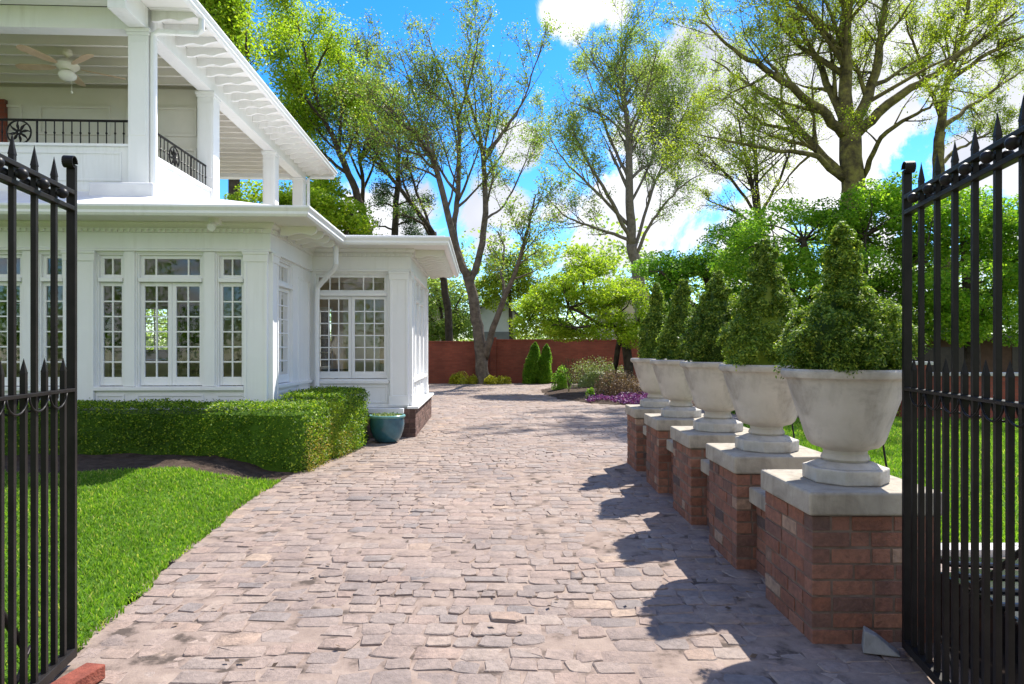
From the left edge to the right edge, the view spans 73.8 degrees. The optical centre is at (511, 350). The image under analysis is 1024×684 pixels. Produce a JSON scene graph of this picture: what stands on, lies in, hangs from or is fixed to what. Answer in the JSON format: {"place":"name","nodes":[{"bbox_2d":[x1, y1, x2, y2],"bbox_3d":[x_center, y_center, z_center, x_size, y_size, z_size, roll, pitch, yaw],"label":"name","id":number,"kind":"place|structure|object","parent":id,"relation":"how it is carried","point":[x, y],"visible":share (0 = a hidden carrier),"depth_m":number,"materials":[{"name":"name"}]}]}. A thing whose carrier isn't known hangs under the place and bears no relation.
{"place":"outdoors","nodes":[
{"label":"outdoors","id":0,"kind":"place"},
{"bbox_2d":[5,465,280,683],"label":"lawn","id":1,"kind":"structure","parent":0,"point":[151,522],"depth_m":5.05,"materials":[{"name":"green plant"}]},
{"bbox_2d":[5,437,373,484],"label":"bed soil","id":2,"kind":"structure","parent":0,"point":[220,465],"depth_m":7.49,"materials":[{"name":"brown soil"}]},
{"bbox_2d":[5,397,334,472],"bbox_3d":[-4.850,0.993,8.188,5.293,0.855,1.111,0,0,0],"label":"hedge","id":3,"kind":"object","parent":2,"relation":"on","point":[266,436],"visible":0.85,"depth_m":7.94,"materials":[{"name":"green plant"}]},
{"bbox_2d":[277,385,370,458],"bbox_3d":[-2.549,0.962,9.494,1.014,0.916,1.810,0,0,0],"label":"hedge","id":4,"kind":"object","parent":2,"relation":"on","point":[348,410],"visible":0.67,"depth_m":9.09,"materials":[{"name":"green plant"}]},
{"bbox_2d":[118,394,797,604],"bbox_3d":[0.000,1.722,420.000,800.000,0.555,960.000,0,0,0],"label":"ground","id":5,"kind":"structure","parent":0,"point":[131,601],"depth_m":4.00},
{"bbox_2d":[0,0,459,437],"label":"house","id":6,"kind":"structure","parent":5,"relation":"on","point":[174,126],"depth_m":9.87,"materials":[{"name":"white paint"}]},
{"bbox_2d":[0,253,22,385],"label":"window","id":7,"kind":"structure","parent":6,"relation":"in","point":[3,277],"depth_m":8.71,"materials":[{"name":"white paint"}]},
{"bbox_2d":[40,253,62,386],"bbox_3d":[-5.857,-0.388,8.740,0.317,1.705,0.142,0,0,-3],"label":"window","id":8,"kind":"structure","parent":6,"relation":"in","point":[44,276],"depth_m":8.73,"materials":[{"name":"white paint"}]},
{"bbox_2d":[15,44,124,93],"bbox_3d":[-6.669,-4.138,10.156,1.401,0.645,1.445,0,0,-3],"label":"ceiling fan","id":9,"kind":"object","parent":6,"relation":"hanging from","point":[67,67],"visible":1,"depth_m":10.07,"materials":[{"name":"white wood"}]},
{"bbox_2d":[97,253,123,386],"bbox_3d":[-5.130,-0.388,8.772,0.338,1.705,0.142,0,0,-2],"label":"window","id":10,"kind":"structure","parent":6,"relation":"in","point":[103,280],"depth_m":8.76,"materials":[{"name":"white paint"}]},
{"bbox_2d":[109,342,121,376],"bbox_3d":[-5.488,0.380,9.849,0.440,1.000,0.440,0,0,-3],"label":"dining chair","id":11,"kind":"object","parent":6,"relation":"on","point":[118,365],"visible":0.22,"depth_m":9.63,"materials":[{"name":"brown wood"}]},
{"bbox_2d":[105,350,201,385],"bbox_3d":[-7.241,0.435,13.325,2.300,0.890,0.500,0,0,-2],"label":"sideboard","id":12,"kind":"object","parent":6,"relation":"on","point":[151,367],"visible":0.19,"depth_m":13.12,"materials":[{"name":"beige wood"}]},
{"bbox_2d":[146,307,167,349],"bbox_3d":[-7.524,-0.225,14.113,0.900,1.350,0.040,0,0,-2],"label":"rear window","id":13,"kind":"structure","parent":6,"relation":"in","point":[154,308],"depth_m":14.11,"materials":[{"name":"clear glass"}]},
{"bbox_2d":[138,253,202,385],"bbox_3d":[-4.381,-0.388,8.805,0.829,1.705,0.142,0,0,-2],"label":"window","id":14,"kind":"structure","parent":6,"relation":"in","point":[172,282],"depth_m":8.79,"materials":[{"name":"white paint"}]},
{"bbox_2d":[164,343,199,385],"bbox_3d":[-5.451,0.380,11.302,0.440,1.000,0.440,0,0,-8],"label":"dining chair","id":15,"kind":"object","parent":6,"relation":"on","point":[198,357],"visible":0.12,"depth_m":11.48,"materials":[{"name":"brown wood"}]},
{"bbox_2d":[179,342,199,385],"bbox_3d":[-4.487,0.380,9.842,0.440,1.000,0.440,0,0,5],"label":"dining chair","id":16,"kind":"object","parent":6,"relation":"on","point":[192,366],"visible":0.29,"depth_m":9.64,"materials":[{"name":"brown wood"}]},
{"bbox_2d":[146,359,241,385],"bbox_3d":[-4.971,0.510,10.622,1.632,0.740,1.122,0,0,-2],"label":"dining table","id":17,"kind":"object","parent":6,"relation":"on","point":[192,372],"visible":0.18,"depth_m":10.33,"materials":[{"name":"brown wood"}]},
{"bbox_2d":[218,254,243,385],"bbox_3d":[-3.620,-0.388,8.838,0.346,1.705,0.142,0,0,-2],"label":"window","id":18,"kind":"structure","parent":6,"relation":"in","point":[224,280],"depth_m":8.82,"materials":[{"name":"white paint"}]},
{"bbox_2d":[279,259,292,382],"bbox_3d":[-3.232,-0.388,9.547,0.142,1.705,0.769,0,0,-2],"label":"window","id":19,"kind":"structure","parent":6,"relation":"in","point":[285,269],"depth_m":9.76,"materials":[{"name":"white paint"}]},
{"bbox_2d":[320,307,332,371],"bbox_3d":[-4.127,-0.225,14.262,0.800,1.350,0.040,0,0,-2],"label":"rear window","id":20,"kind":"structure","parent":6,"relation":"in","point":[321,308],"depth_m":14.26,"materials":[{"name":"white paint"}]},
{"bbox_2d":[321,369,347,378],"bbox_3d":[-2.980,0.600,11.560,0.500,0.560,0.500,0,0,-2],"label":"side table","id":21,"kind":"object","parent":6,"relation":"on","point":[334,370],"visible":0.36,"depth_m":11.36,"materials":[{"name":"brown wood"}]},
{"bbox_2d":[314,273,387,378],"bbox_3d":[-2.594,-0.388,11.039,1.179,1.705,0.142,0,0,-2],"label":"window","id":22,"kind":"structure","parent":6,"relation":"in","point":[352,295],"depth_m":11.03,"materials":[{"name":"white paint"}]},
{"bbox_2d":[347,336,386,378],"bbox_3d":[-2.561,0.305,12.511,0.760,1.150,0.680,0,0,27],"label":"armchair","id":23,"kind":"object","parent":6,"relation":"on","point":[359,353],"visible":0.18,"depth_m":12.15,"materials":[{"name":"beige fabric"}]},
{"bbox_2d":[416,282,419,374],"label":"window","id":24,"kind":"structure","parent":6,"relation":"in","point":[417,285],"depth_m":12.90,"materials":[{"name":"white paint"}]},
{"bbox_2d":[421,288,423,372],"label":"window","id":25,"kind":"structure","parent":6,"relation":"in","point":[422,305],"depth_m":13.72,"materials":[{"name":"white paint"}]},
{"bbox_2d":[198,0,276,200],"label":"linden tree","id":26,"kind":"object","parent":5,"relation":"on","point":[230,17],"visible":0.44,"depth_m":26.68,"materials":[{"name":"green plant"}]},
{"bbox_2d":[246,0,380,234],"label":"birch tree","id":27,"kind":"object","parent":5,"relation":"on","point":[284,27],"visible":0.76,"depth_m":30.90,"materials":[{"name":"green plant"}]},
{"bbox_2d":[291,7,410,203],"bbox_3d":[-7.811,-7.880,35.065,6.313,18.715,7.056,0,0,-34],"label":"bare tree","id":28,"kind":"object","parent":5,"relation":"on","point":[363,183],"visible":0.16,"depth_m":34.38,"materials":[{"name":"green plant"}]},
{"bbox_2d":[304,26,456,340],"bbox_3d":[-6.016,-7.078,32.844,7.600,17.215,7.294,0,0,-24],"label":"leaning tree","id":29,"kind":"object","parent":5,"relation":"on","point":[428,228],"visible":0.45,"depth_m":32.83,"materials":[{"name":"green plant"}]},
{"bbox_2d":[365,141,437,235],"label":"pine tree","id":30,"kind":"object","parent":5,"relation":"on","point":[383,201],"visible":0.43,"depth_m":36.88,"materials":[{"name":"green plant"}]},
{"bbox_2d":[428,293,453,340],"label":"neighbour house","id":31,"kind":"structure","parent":5,"relation":"on","point":[437,318],"depth_m":46.00,"materials":[{"name":"grey"}]},
{"bbox_2d":[323,0,583,383],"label":"maple tree","id":32,"kind":"object","parent":5,"relation":"on","point":[373,92],"visible":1,"depth_m":27.93,"materials":[{"name":"green plant"}]},
{"bbox_2d":[427,277,481,340],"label":"dogwood tree","id":33,"kind":"object","parent":5,"relation":"on","point":[461,323],"visible":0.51,"depth_m":34.43,"materials":[{"name":"green plant"}]},
{"bbox_2d":[448,371,468,383],"bbox_3d":[-2.206,1.148,28.160,0.851,0.626,0.717,0,0,22],"label":"yellow shrub","id":34,"kind":"object","parent":5,"relation":"on","point":[462,379],"visible":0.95,"depth_m":28.06,"materials":[{"name":"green plant"}]},
{"bbox_2d":[428,341,489,383],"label":"garden wall","id":35,"kind":"structure","parent":5,"relation":"on","point":[447,360],"depth_m":29.13,"materials":[{"name":"brick"}]},
{"bbox_2d":[467,374,477,383],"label":"yellow shrub","id":36,"kind":"object","parent":5,"relation":"on","point":[472,379],"visible":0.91,"depth_m":28.02,"materials":[{"name":"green plant"}]},
{"bbox_2d":[483,375,498,383],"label":"yellow shrub","id":37,"kind":"object","parent":5,"relation":"on","point":[489,379],"visible":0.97,"depth_m":27.91,"materials":[{"name":"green plant"}]},
{"bbox_2d":[490,337,496,377],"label":"wall pier","id":38,"kind":"structure","parent":5,"relation":"on","point":[493,361],"depth_m":29.08,"materials":[{"name":"brick"}]},
{"bbox_2d":[497,375,511,383],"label":"yellow shrub","id":39,"kind":"object","parent":5,"relation":"on","point":[502,380],"visible":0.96,"depth_m":28.07,"materials":[{"name":"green plant"}]},
{"bbox_2d":[474,251,544,338],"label":"cherry tree","id":40,"kind":"object","parent":5,"relation":"on","point":[523,285],"visible":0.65,"depth_m":37.60,"materials":[{"name":"green plant"}]},
{"bbox_2d":[146,213,1015,349],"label":"wood","id":41,"kind":"object","parent":5,"relation":"on","point":[149,342],"visible":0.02,"depth_m":68.47,"materials":[{"name":"green plant"}]},
{"bbox_2d":[593,277,649,338],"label":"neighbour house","id":42,"kind":"structure","parent":5,"relation":"on","point":[630,309],"depth_m":48.00,"materials":[{"name":"grey"}]},
{"bbox_2d":[506,0,749,338],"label":"poplar tree","id":43,"kind":"object","parent":5,"relation":"on","point":[639,73],"visible":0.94,"depth_m":41.91,"materials":[{"name":"green plant"}]},
{"bbox_2d":[679,59,835,237],"bbox_3d":[9.682,-5.043,27.490,6.466,13.184,4.878,0,0,0],"label":"young tree","id":44,"kind":"object","parent":5,"relation":"on","point":[712,164],"visible":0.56,"depth_m":27.00,"materials":[{"name":"green plant"}]},
{"bbox_2d":[631,0,1023,278],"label":"oak tree","id":45,"kind":"object","parent":5,"relation":"on","point":[850,127],"visible":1,"depth_m":19.52,"materials":[{"name":"green plant"}]},
{"bbox_2d":[895,361,932,417],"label":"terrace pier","id":46,"kind":"structure","parent":5,"relation":"on","point":[900,408],"depth_m":13.75,"materials":[{"name":"brick"}]},
{"bbox_2d":[859,0,1023,328],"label":"elm tree","id":47,"kind":"object","parent":5,"relation":"on","point":[939,140],"visible":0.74,"depth_m":24.86,"materials":[{"name":"green plant"}]},
{"bbox_2d":[875,185,1017,371],"bbox_3d":[11.695,-1.438,16.940,5.487,5.685,3.878,0,0,0],"label":"hornbeam tree","id":48,"kind":"object","parent":5,"relation":"on","point":[1009,260],"visible":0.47,"depth_m":16.58,"materials":[{"name":"green plant"}]},
{"bbox_2d":[912,334,1017,371],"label":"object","id":49,"kind":"structure","parent":5,"relation":"on","point":[1010,353],"depth_m":21.33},
{"bbox_2d":[941,543,1017,556],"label":"lawn kerb","id":50,"kind":"structure","parent":5,"relation":"on","point":[1003,549],"depth_m":4.61,"materials":[{"name":"concrete"}]},
{"bbox_2d":[480,297,518,340],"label":"garage","id":51,"kind":"structure","parent":0,"point":[502,327],"depth_m":41.00,"materials":[{"name":"grey"}]},
{"bbox_2d":[48,383,1004,683],"bbox_3d":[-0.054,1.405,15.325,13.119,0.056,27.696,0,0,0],"label":"driveway","id":52,"kind":"structure","parent":0,"point":[403,639],"depth_m":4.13,"materials":[{"name":"grey stone"}]},
{"bbox_2d":[0,133,77,683],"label":"iron gate","id":53,"kind":"structure","parent":52,"relation":"on","point":[67,655],"depth_m":2.71,"materials":[{"name":"black metal"}]},
{"bbox_2d":[50,663,104,683],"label":"loose brick","id":54,"kind":"object","parent":52,"relation":"on","point":[89,673],"visible":1,"depth_m":2.80,"materials":[{"name":"red brick"}]},
{"bbox_2d":[223,166,377,365],"bbox_3d":[-7.289,-2.610,24.358,5.361,8.047,4.010,0,0,0],"label":"hazel tree","id":55,"kind":"object","parent":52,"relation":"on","point":[346,217],"visible":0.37,"depth_m":23.55,"materials":[{"name":"green plant"}]},
{"bbox_2d":[369,412,405,442],"bbox_3d":[-1.891,1.161,10.330,0.554,0.438,0.554,0,0,0],"label":"flower pot","id":56,"kind":"object","parent":52,"relation":"on","point":[386,427],"visible":0.99,"depth_m":10.13,"materials":[{"name":"teal ceramic"}]},
{"bbox_2d":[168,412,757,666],"bbox_3d":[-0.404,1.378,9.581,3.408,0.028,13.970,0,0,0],"label":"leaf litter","id":57,"kind":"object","parent":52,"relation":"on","point":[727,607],"visible":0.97,"depth_m":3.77,"materials":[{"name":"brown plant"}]},
{"bbox_2d":[522,342,540,383],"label":"arborvitae","id":58,"kind":"object","parent":52,"relation":"on","point":[531,367],"visible":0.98,"depth_m":28.19,"materials":[{"name":"green plant"}]},
{"bbox_2d":[536,344,552,383],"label":"arborvitae","id":59,"kind":"object","parent":52,"relation":"on","point":[545,370],"visible":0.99,"depth_m":28.20,"materials":[{"name":"green plant"}]},
{"bbox_2d":[666,439,673,493],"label":"wall","id":60,"kind":"structure","parent":52,"relation":"on","point":[669,445],"depth_m":6.58,"materials":[{"name":"brick"}]},
{"bbox_2d":[644,413,703,492],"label":"brick pier","id":61,"kind":"structure","parent":52,"relation":"on","point":[658,463],"depth_m":6.64,"materials":[{"name":"brick"}]},
{"bbox_2d":[650,359,700,417],"bbox_3d":[1.717,0.383,6.940,0.626,0.576,0.626,0,0,0],"label":"stone urn","id":62,"kind":"object","parent":61,"relation":"on","point":[672,383],"visible":0.7,"depth_m":6.77,"materials":[{"name":"stone"}]},
{"bbox_2d":[653,278,695,359],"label":"cone spruce","id":63,"kind":"object","parent":62,"relation":"on","point":[679,313],"visible":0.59,"depth_m":6.86,"materials":[{"name":"green plant"}]},
{"bbox_2d":[701,459,709,525],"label":"wall","id":64,"kind":"structure","parent":52,"relation":"on","point":[705,468],"depth_m":5.38,"materials":[{"name":"brick"}]},
{"bbox_2d":[670,426,748,524],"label":"brick pier","id":65,"kind":"structure","parent":52,"relation":"on","point":[689,481],"depth_m":5.45,"materials":[{"name":"brick"}]},
{"bbox_2d":[679,361,742,432],"bbox_3d":[1.730,0.383,5.740,0.626,0.576,0.626,0,0,1],"label":"stone urn","id":66,"kind":"object","parent":65,"relation":"on","point":[708,388],"visible":0.62,"depth_m":5.57,"materials":[{"name":"stone"}]},
{"bbox_2d":[677,270,738,361],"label":"cone spruce","id":67,"kind":"object","parent":66,"relation":"on","point":[709,319],"visible":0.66,"depth_m":5.62,"materials":[{"name":"green plant"}]},
{"bbox_2d":[749,487,765,576],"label":"wall","id":68,"kind":"structure","parent":52,"relation":"on","point":[757,497],"depth_m":4.24,"materials":[{"name":"brick"}]},
{"bbox_2d":[761,469,941,643],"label":"brick pier","id":69,"kind":"structure","parent":52,"relation":"on","point":[833,566],"depth_m":3.24,"materials":[{"name":"brick"}]},
{"bbox_2d":[780,367,901,485],"bbox_3d":[1.728,0.383,3.540,0.626,0.576,0.626,0,0,0],"label":"stone urn","id":70,"kind":"object","parent":69,"relation":"on","point":[846,423],"visible":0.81,"depth_m":3.36,"materials":[{"name":"stone"}]},
{"bbox_2d":[773,221,927,378],"bbox_3d":[1.737,-0.252,3.522,0.734,0.853,0.712,0,0,0],"label":"cone spruce","id":71,"kind":"object","parent":70,"relation":"on","point":[849,314],"visible":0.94,"depth_m":3.40,"materials":[{"name":"green plant"}]},
{"bbox_2d":[882,445,887,467],"bbox_3d":[2.107,0.750,3.869,0.084,1.241,0.039,0,0,-34],"label":"watering tube","id":72,"kind":"object","parent":69,"relation":"on","point":[884,454],"visible":0.09,"depth_m":3.86,"materials":[{"name":"black plastic"}]},
{"bbox_2d":[861,626,899,656],"bbox_3d":[1.692,1.333,3.131,0.159,0.102,0.089,0,0,18],"label":"loose stone","id":73,"kind":"object","parent":52,"relation":"on","point":[873,642],"visible":1,"depth_m":3.11,"materials":[{"name":"grey stone"}]},
{"bbox_2d":[901,94,1023,683],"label":"iron gate","id":74,"kind":"structure","parent":52,"relation":"on","point":[925,652],"depth_m":2.63,"materials":[{"name":"black metal"}]},
{"bbox_2d":[941,556,1017,683],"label":"brick wall","id":75,"kind":"structure","parent":52,"relation":"on","point":[1003,624],"depth_m":2.86,"materials":[{"name":"brown brick"}]},
{"bbox_2d":[496,339,639,382],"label":"garden wall","id":76,"kind":"structure","parent":0,"point":[511,355],"depth_m":29.46,"materials":[{"name":"brick"}]},
{"bbox_2d":[146,0,1023,347],"label":"sky","id":77,"kind":"structure","parent":0,"point":[906,142],"materials":[{"name":"blue"}]},
{"bbox_2d":[541,385,694,405],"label":"bed soil","id":78,"kind":"structure","parent":0,"point":[576,394],"depth_m":20.35,"materials":[{"name":"brown soil"}]},
{"bbox_2d":[551,365,571,389],"bbox_3d":[1.672,0.937,22.990,0.714,0.915,0.555,0,0,-25],"label":"box shrub","id":79,"kind":"object","parent":78,"relation":"on","point":[561,380],"visible":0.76,"depth_m":22.88,"materials":[{"name":"green plant"}]},
{"bbox_2d":[560,358,586,391],"bbox_3d":[1.938,0.821,21.550,0.890,1.202,0.656,0,0,0],"label":"twiggy shrub","id":80,"kind":"object","parent":78,"relation":"on","point":[567,377],"visible":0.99,"depth_m":21.52,"materials":[{"name":"green plant"}]},
{"bbox_2d":[507,243,662,381],"bbox_3d":[2.300,-1.046,21.977,4.935,5.014,3.401,0,0,0],"label":"japanese maple","id":81,"kind":"object","parent":78,"relation":"on","point":[607,296],"visible":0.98,"depth_m":21.59,"materials":[{"name":"green plant"}]},
{"bbox_2d":[585,387,594,397],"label":"green tuft","id":82,"kind":"object","parent":78,"relation":"on","point":[591,392],"visible":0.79,"depth_m":18.92,"materials":[{"name":"green plant"}]},
{"bbox_2d":[569,355,633,387],"bbox_3d":[3.093,0.781,24.029,2.441,1.209,1.405,0,0,0],"label":"box shrub","id":83,"kind":"object","parent":78,"relation":"on","point":[587,380],"visible":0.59,"depth_m":23.80,"materials":[{"name":"green plant"}]},
{"bbox_2d":[585,391,647,403],"bbox_3d":[3.303,1.245,18.492,2.645,0.285,2.440,0,0,0],"label":"ground cover","id":84,"kind":"object","parent":78,"relation":"on","point":[632,397],"visible":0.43,"depth_m":18.07,"materials":[{"name":"purple plant"}]},
{"bbox_2d":[592,369,644,395],"bbox_3d":[3.189,0.945,19.468,1.793,0.831,1.371,0,0,0],"label":"brown shrub","id":85,"kind":"object","parent":78,"relation":"on","point":[616,386],"visible":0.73,"depth_m":19.25,"materials":[{"name":"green plant"}]},
{"bbox_2d":[626,207,778,316],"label":"tree","id":86,"kind":"object","parent":78,"relation":"on","point":[666,278],"visible":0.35,"depth_m":23.57,"materials":[{"name":"green plant"}]},
{"bbox_2d":[705,171,932,326],"bbox_3d":[8.162,-1.651,18.246,5.764,6.116,4.031,0,0,16],"label":"box elder tree","id":87,"kind":"object","parent":78,"relation":"on","point":[876,199],"visible":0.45,"depth_m":17.58,"materials":[{"name":"green plant"}]},
{"bbox_2d":[625,404,660,470],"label":"brick pier","id":88,"kind":"structure","parent":0,"point":[636,447],"depth_m":7.84,"materials":[{"name":"brick"}]},
{"bbox_2d":[630,358,669,407],"bbox_3d":[1.729,0.383,8.140,0.626,0.576,0.626,0,0,-2],"label":"stone urn","id":89,"kind":"object","parent":88,"relation":"on","point":[646,376],"visible":0.45,"depth_m":7.98,"materials":[{"name":"stone"}]},
{"bbox_2d":[636,282,667,357],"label":"cone spruce","id":90,"kind":"object","parent":89,"relation":"on","point":[653,321],"visible":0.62,"depth_m":8.06,"materials":[{"name":"green plant"}]},
{"bbox_2d":[706,443,821,569],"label":"brick pier","id":91,"kind":"structure","parent":0,"point":[734,473],"depth_m":4.36,"materials":[{"name":"brick"}]},
{"bbox_2d":[718,364,798,452],"bbox_3d":[1.726,0.383,4.630,0.626,0.576,0.626,0,0,-1],"label":"stone urn","id":92,"kind":"object","parent":91,"relation":"on","point":[763,403],"visible":0.78,"depth_m":4.46,"materials":[{"name":"stone"}]},
{"bbox_2d":[716,237,798,370],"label":"cone spruce","id":93,"kind":"object","parent":92,"relation":"on","point":[757,325],"visible":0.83,"depth_m":4.53,"materials":[{"name":"green plant"}]},
{"bbox_2d":[740,416,1017,542],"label":"lawn","id":94,"kind":"structure","parent":0,"point":[950,486],"depth_m":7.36,"materials":[{"name":"green plant"}]},
{"bbox_2d":[941,372,1017,418],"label":"terrace wall","id":95,"kind":"structure","parent":0,"point":[1003,387],"depth_m":14.23,"materials":[{"name":"brick"}]}
]}

